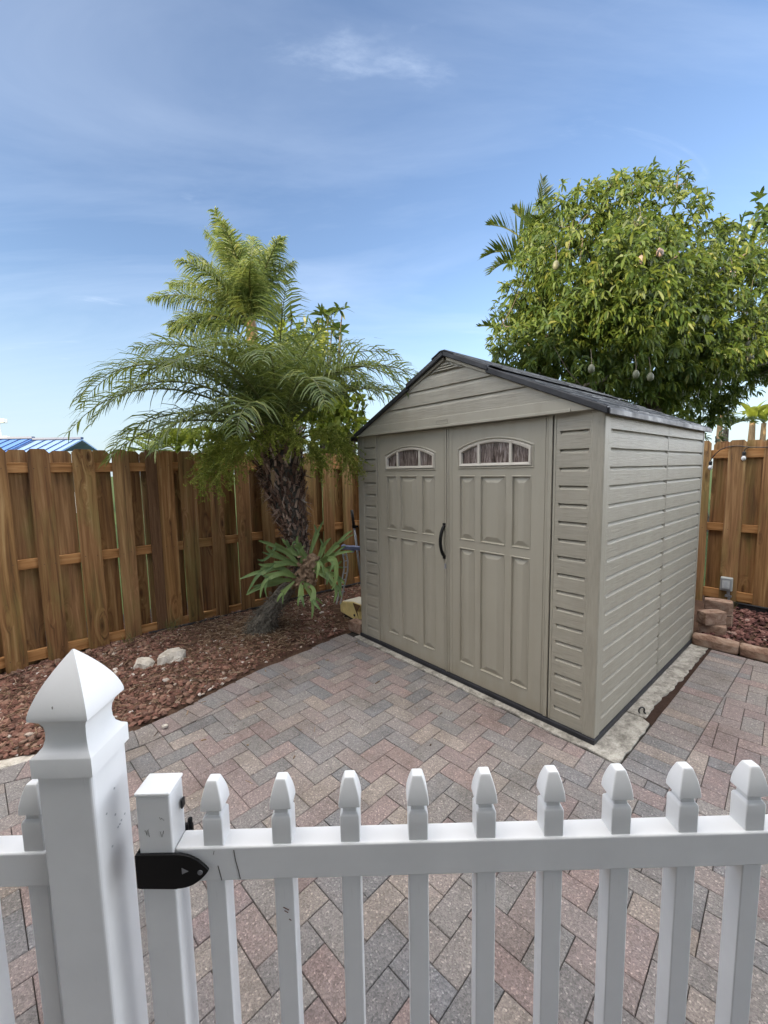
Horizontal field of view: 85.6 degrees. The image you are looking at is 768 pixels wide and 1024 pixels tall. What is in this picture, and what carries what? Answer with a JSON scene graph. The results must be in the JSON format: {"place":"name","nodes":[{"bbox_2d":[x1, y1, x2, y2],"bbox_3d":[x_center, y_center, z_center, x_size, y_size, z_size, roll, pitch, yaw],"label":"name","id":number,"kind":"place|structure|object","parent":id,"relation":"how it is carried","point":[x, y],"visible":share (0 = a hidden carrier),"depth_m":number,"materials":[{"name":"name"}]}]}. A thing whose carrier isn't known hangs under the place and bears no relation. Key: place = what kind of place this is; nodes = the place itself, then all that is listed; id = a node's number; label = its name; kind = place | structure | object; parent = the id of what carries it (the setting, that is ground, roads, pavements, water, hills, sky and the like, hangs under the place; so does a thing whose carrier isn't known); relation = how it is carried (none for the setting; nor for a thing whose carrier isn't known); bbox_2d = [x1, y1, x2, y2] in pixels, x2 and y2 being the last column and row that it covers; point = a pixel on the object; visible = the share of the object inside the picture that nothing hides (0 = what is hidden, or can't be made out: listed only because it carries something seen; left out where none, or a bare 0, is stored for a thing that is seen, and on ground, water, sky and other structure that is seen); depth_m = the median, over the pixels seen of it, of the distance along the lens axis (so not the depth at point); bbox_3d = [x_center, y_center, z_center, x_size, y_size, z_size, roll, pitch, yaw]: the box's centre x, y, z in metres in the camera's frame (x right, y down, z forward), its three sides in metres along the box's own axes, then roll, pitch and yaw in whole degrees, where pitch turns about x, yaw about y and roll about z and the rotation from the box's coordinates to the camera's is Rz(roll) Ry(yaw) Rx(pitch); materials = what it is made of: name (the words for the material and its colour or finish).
{"place":"outdoors","nodes":[
{"label":"outdoors","id":0,"kind":"place"},
{"bbox_2d":[0,419,9,436],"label":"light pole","id":1,"kind":"object","parent":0,"point":[3,420],"visible":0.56,"depth_m":23.55,"materials":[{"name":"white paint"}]},
{"bbox_2d":[0,436,96,512],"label":"house","id":2,"kind":"structure","parent":0,"point":[27,443],"depth_m":17.82,"materials":[{"name":"blue paint"}]},
{"bbox_2d":[0,582,441,783],"bbox_3d":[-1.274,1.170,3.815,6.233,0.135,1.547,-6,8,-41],"label":"lava rock mulch","id":3,"kind":"object","parent":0,"point":[25,734],"visible":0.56,"depth_m":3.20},
{"bbox_2d":[0,755,34,769],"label":"limestone rock","id":4,"kind":"object","parent":3,"relation":"on","point":[5,763],"visible":0.38,"depth_m":2.29,"materials":[{"name":"white stone"}]},
{"bbox_2d":[119,632,137,644],"bbox_3d":[-2.300,1.130,3.730,0.176,0.111,0.128,3,7,37],"label":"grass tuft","id":5,"kind":"object","parent":3,"relation":"on","point":[128,638],"visible":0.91,"depth_m":3.73,"materials":[{"name":"plant"}]},
{"bbox_2d":[133,657,154,668],"bbox_3d":[-1.903,1.231,3.316,0.150,0.119,0.138,4,9,14],"label":"limestone rock","id":6,"kind":"object","parent":3,"relation":"on","point":[143,662],"visible":0.7,"depth_m":3.27,"materials":[{"name":"white stone"}]},
{"bbox_2d":[157,647,185,665],"bbox_3d":[-1.731,1.232,3.396,0.202,0.204,0.174,-2,2,-20],"label":"limestone rock","id":7,"kind":"object","parent":3,"relation":"on","point":[171,655],"visible":0.64,"depth_m":3.34,"materials":[{"name":"white stone"}]},
{"bbox_2d":[0,447,359,673],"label":"wood fence","id":8,"kind":"object","parent":3,"relation":"on","point":[44,556],"visible":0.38,"depth_m":3.78,"materials":[{"name":"brown wood"}]},
{"bbox_2d":[55,276,418,636],"bbox_3d":[-1.033,-0.240,3.791,2.630,3.117,2.724,4,7,39],"label":"palm tree","id":9,"kind":"object","parent":3,"relation":"on","point":[264,399],"visible":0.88,"depth_m":3.48,"materials":[{"name":"green plant"}]},
{"bbox_2d":[240,521,353,616],"bbox_3d":[-0.734,0.495,3.614,0.969,0.792,0.378,-1,6,0],"label":"staghorn fern","id":10,"kind":"object","parent":9,"relation":"attached to","point":[310,570],"visible":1,"depth_m":3.59,"materials":[{"name":"green plant"}]},
{"bbox_2d":[149,582,359,633],"bbox_3d":[-0.862,1.044,5.048,3.551,0.116,0.052,-6,8,-41],"label":"edging strip","id":11,"kind":"object","parent":3,"relation":"on","point":[254,608],"visible":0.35,"depth_m":4.43,"materials":[{"name":"black plastic"}]},
{"bbox_2d":[336,544,359,603],"bbox_3d":[-0.339,0.735,4.549,0.398,0.757,0.077,1,6,15],"label":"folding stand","id":12,"kind":"object","parent":3,"relation":"on","point":[353,548],"visible":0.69,"depth_m":4.57,"materials":[{"name":"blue metal"}]},
{"bbox_2d":[348,618,361,633],"bbox_3d":[-0.256,1.119,4.063,0.174,0.105,0.110,4,8,43],"label":"concrete block","id":13,"kind":"object","parent":3,"relation":"on","point":[354,625],"depth_m":4.03,"materials":[{"name":"brown concrete"}]},
{"bbox_2d":[340,597,361,619],"bbox_3d":[-0.262,1.025,4.325,0.223,0.258,0.365,-6,8,-41],"label":"equipment hood","id":14,"kind":"object","parent":13,"relation":"on","point":[351,609],"visible":0.44,"depth_m":4.25,"materials":[{"name":"yellow plastic"}]},
{"bbox_2d":[350,510,360,583],"bbox_3d":[-0.291,0.526,4.677,0.160,1.105,0.046,1,6,17],"label":"telescopic pole","id":15,"kind":"object","parent":3,"relation":"on","point":[354,526],"visible":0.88,"depth_m":4.65,"materials":[{"name":"metal"}]},
{"bbox_2d":[0,590,767,1023],"bbox_3d":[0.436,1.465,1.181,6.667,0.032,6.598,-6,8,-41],"label":"patio","id":16,"kind":"structure","parent":0,"point":[382,734],"depth_m":1.96,"materials":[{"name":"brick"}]},
{"bbox_2d":[26,649,148,1023],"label":"gate post","id":17,"kind":"object","parent":16,"relation":"on","point":[78,767],"visible":1,"depth_m":0.83,"materials":[{"name":"white plastic"}]},
{"bbox_2d":[0,779,64,1023],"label":"picket fence","id":18,"kind":"object","parent":17,"relation":"attached to","point":[23,859],"visible":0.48,"depth_m":0.86,"materials":[{"name":"white plastic"}]},
{"bbox_2d":[134,760,767,1023],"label":"picket gate","id":19,"kind":"structure","parent":17,"relation":"attached to","point":[176,856],"depth_m":0.86,"materials":[{"name":"white plastic"}]},
{"bbox_2d":[636,648,711,724],"bbox_3d":[2.174,1.231,3.079,1.560,0.001,0.150,-6,8,-41],"label":"soil gap","id":20,"kind":"object","parent":16,"relation":"on","point":[658,710],"visible":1,"depth_m":2.81,"materials":[{"name":"brown soil"}]},
{"bbox_2d":[0,0,767,476],"label":"sky","id":21,"kind":"structure","parent":0,"point":[383,138],"materials":[{"name":"blue"}]},
{"bbox_2d":[43,468,739,655],"bbox_3d":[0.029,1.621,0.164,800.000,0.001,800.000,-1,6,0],"label":"ground","id":22,"kind":"structure","parent":0,"point":[710,483],"depth_m":10.34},
{"bbox_2d":[124,438,174,451],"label":"palm tree","id":23,"kind":"object","parent":22,"relation":"on","point":[150,445],"visible":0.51,"depth_m":13.97,"materials":[{"name":"green plant"}]},
{"bbox_2d":[130,426,202,450],"bbox_3d":[-5.967,-0.975,11.911,2.126,3.094,2.006,-1,6,0],"label":"palm tree","id":24,"kind":"object","parent":22,"relation":"on","point":[173,440],"visible":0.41,"depth_m":11.48,"materials":[{"name":"green plant"}]},
{"bbox_2d":[173,413,246,452],"bbox_3d":[-4.437,-1.160,11.515,2.611,3.319,1.186,-3,6,-17],"label":"shrub","id":25,"kind":"object","parent":22,"relation":"on","point":[190,443],"visible":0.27,"depth_m":11.22,"materials":[{"name":"green plant"}]},
{"bbox_2d":[146,206,298,348],"bbox_3d":[-3.916,-3.442,10.587,3.664,8.200,3.532,-4,7,-27],"label":"palm tree","id":26,"kind":"object","parent":22,"relation":"on","point":[242,287],"visible":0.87,"depth_m":10.08,"materials":[{"name":"green plant"}]},
{"bbox_2d":[269,302,296,335],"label":"broadleaf tree","id":27,"kind":"object","parent":22,"relation":"on","point":[290,315],"visible":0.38,"depth_m":11.30,"materials":[{"name":"green plant"}]},
{"bbox_2d":[260,320,364,524],"bbox_3d":[-1.794,-1.822,9.599,2.865,4.923,1.998,-1,6,0],"label":"broadleaf tree","id":28,"kind":"object","parent":22,"relation":"on","point":[353,416],"visible":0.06,"depth_m":9.05,"materials":[{"name":"green plant"}]},
{"bbox_2d":[293,302,352,448],"bbox_3d":[-1.449,-2.368,10.588,1.563,5.781,1.100,0,6,6],"label":"frangipani tree","id":29,"kind":"object","parent":22,"relation":"on","point":[328,312],"visible":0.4,"depth_m":10.16,"materials":[{"name":"green plant"}]},
{"bbox_2d":[293,383,375,453],"bbox_3d":[-1.127,-1.047,9.090,1.738,3.462,1.067,1,6,23],"label":"shrub","id":30,"kind":"object","parent":22,"relation":"on","point":[342,411],"visible":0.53,"depth_m":8.81,"materials":[{"name":"green plant"}]},
{"bbox_2d":[476,308,549,345],"bbox_3d":[3.037,-1.779,8.768,1.647,5.005,1.816,4,8,41],"label":"palm tree","id":31,"kind":"object","parent":22,"relation":"on","point":[485,323],"visible":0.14,"depth_m":8.42,"materials":[{"name":"green plant"}]},
{"bbox_2d":[477,173,586,336],"bbox_3d":[3.442,-3.280,9.189,2.660,7.892,1.951,-1,6,0],"label":"palm tree","id":32,"kind":"object","parent":22,"relation":"on","point":[523,215],"visible":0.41,"depth_m":8.89,"materials":[{"name":"green plant"}]},
{"bbox_2d":[484,156,767,430],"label":"mango tree","id":33,"kind":"object","parent":22,"relation":"on","point":[641,299],"visible":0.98,"depth_m":6.59,"materials":[{"name":"green plant"}]},
{"bbox_2d":[705,429,727,531],"bbox_3d":[7.535,-0.736,9.620,1.069,2.427,0.437,-3,6,-17],"label":"shrub","id":34,"kind":"object","parent":22,"relation":"on","point":[720,439],"visible":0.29,"depth_m":9.51,"materials":[{"name":"green plant"}]},
{"bbox_2d":[710,400,725,499],"bbox_3d":[15.104,-2.964,18.745,1.653,4.924,1.531,-5,7,-34],"label":"banana plant","id":35,"kind":"object","parent":22,"relation":"on","point":[719,428],"visible":0.04,"depth_m":18.69,"materials":[{"name":"green plant"}]},
{"bbox_2d":[695,414,765,441],"bbox_3d":[10.251,-1.363,12.484,2.039,3.173,1.781,-1,6,0],"label":"palm tree","id":36,"kind":"object","parent":22,"relation":"on","point":[742,419],"visible":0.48,"depth_m":12.18,"materials":[{"name":"green plant"}]},
{"bbox_2d":[727,186,767,306],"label":"broadleaf tree","id":37,"kind":"object","parent":22,"relation":"on","point":[757,222],"visible":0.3,"depth_m":8.99,"materials":[{"name":"green plant"}]},
{"bbox_2d":[732,400,767,440],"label":"palm tree","id":38,"kind":"object","parent":22,"relation":"on","point":[754,411],"visible":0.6,"depth_m":17.17,"materials":[{"name":"green plant"}]},
{"bbox_2d":[740,408,767,441],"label":"palm tree","id":39,"kind":"object","parent":22,"relation":"on","point":[764,414],"visible":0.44,"depth_m":18.18,"materials":[{"name":"green plant"}]},
{"bbox_2d":[355,635,707,762],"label":"concrete slab","id":40,"kind":"structure","parent":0,"point":[619,739],"depth_m":2.70,"materials":[{"name":"grey concrete"}]},
{"bbox_2d":[351,349,711,744],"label":"garden shed","id":41,"kind":"structure","parent":40,"relation":"on","point":[529,543],"depth_m":2.76,"materials":[{"name":"plastic"}]},
{"bbox_2d":[377,428,445,669],"bbox_3d":[0.197,0.281,3.352,0.096,1.826,0.784,-6,8,-41],"label":"door","id":42,"kind":"structure","parent":41,"relation":"in","point":[411,479],"depth_m":3.34,"materials":[{"name":"beige plastic"}]},
{"bbox_2d":[445,416,548,713],"bbox_3d":[0.722,0.329,2.791,0.040,1.826,0.777,-6,8,-41],"label":"door","id":43,"kind":"structure","parent":41,"relation":"in","point":[496,499],"depth_m":2.74,"materials":[{"name":"beige plastic"}]},
{"bbox_2d":[704,597,732,615],"bbox_3d":[3.155,0.891,3.912,0.215,0.133,0.125,3,7,37],"label":"concrete block","id":44,"kind":"object","parent":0,"point":[724,605],"depth_m":3.87,"materials":[{"name":"brown concrete"}]},
{"bbox_2d":[693,595,767,647],"bbox_3d":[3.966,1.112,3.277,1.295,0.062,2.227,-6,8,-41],"label":"lava rock mulch","id":45,"kind":"object","parent":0,"point":[762,619],"visible":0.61,"depth_m":3.78,"materials":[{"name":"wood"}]},
{"bbox_2d":[698,622,726,635],"bbox_3d":[2.947,1.048,3.726,0.203,0.090,0.105,4,8,41],"label":"concrete block","id":46,"kind":"object","parent":45,"relation":"on","point":[716,630],"depth_m":3.68,"materials":[{"name":"brown concrete"}]},
{"bbox_2d":[697,609,726,624],"bbox_3d":[2.943,0.944,3.726,0.203,0.117,0.110,-1,6,-3],"label":"concrete block","id":47,"kind":"object","parent":46,"relation":"on","point":[711,617],"depth_m":3.68,"materials":[{"name":"brown concrete"}]},
{"bbox_2d":[692,632,739,654],"bbox_3d":[2.838,1.117,3.550,0.106,0.102,0.319,-5,7,-42],"label":"edging stone","id":48,"kind":"object","parent":45,"relation":"on","point":[717,643],"visible":0.99,"depth_m":3.51,"materials":[{"name":"beige concrete"}]},
{"bbox_2d":[726,615,733,627],"bbox_3d":[3.160,1.014,3.921,0.115,0.111,0.214,-7,8,-45],"label":"concrete block","id":49,"kind":"object","parent":45,"relation":"on","point":[729,621],"depth_m":3.83,"materials":[{"name":"brown concrete"}]},
{"bbox_2d":[695,439,767,607],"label":"wood fence","id":50,"kind":"object","parent":45,"relation":"on","point":[736,526],"visible":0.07,"depth_m":4.39,"materials":[{"name":"brown wood"}]},
{"bbox_2d":[720,576,732,599],"bbox_3d":[3.678,0.879,4.462,0.058,0.362,0.104,-6,8,-41],"label":"outlet box","id":51,"kind":"object","parent":50,"relation":"attached to","point":[726,583],"visible":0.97,"depth_m":4.44,"materials":[{"name":"grey plastic"}]},
{"bbox_2d":[722,580,729,588],"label":"electrical outlet","id":52,"kind":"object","parent":51,"relation":"in","point":[728,585],"depth_m":4.43,"materials":[{"name":"grey plastic"}]},
{"bbox_2d":[708,446,767,469],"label":"string light","id":53,"kind":"object","parent":50,"relation":"hanging from","point":[743,458],"visible":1,"depth_m":4.27,"materials":[{"name":"black plastic"}]},
{"bbox_2d":[733,602,767,614],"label":"edging strip","id":54,"kind":"object","parent":45,"relation":"on","point":[752,607],"visible":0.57,"depth_m":4.29,"materials":[{"name":"black plastic"}]},
{"bbox_2d":[740,643,767,662],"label":"edging stone","id":55,"kind":"object","parent":45,"relation":"on","point":[754,652],"visible":1,"depth_m":3.34,"materials":[{"name":"beige concrete"}]}
]}

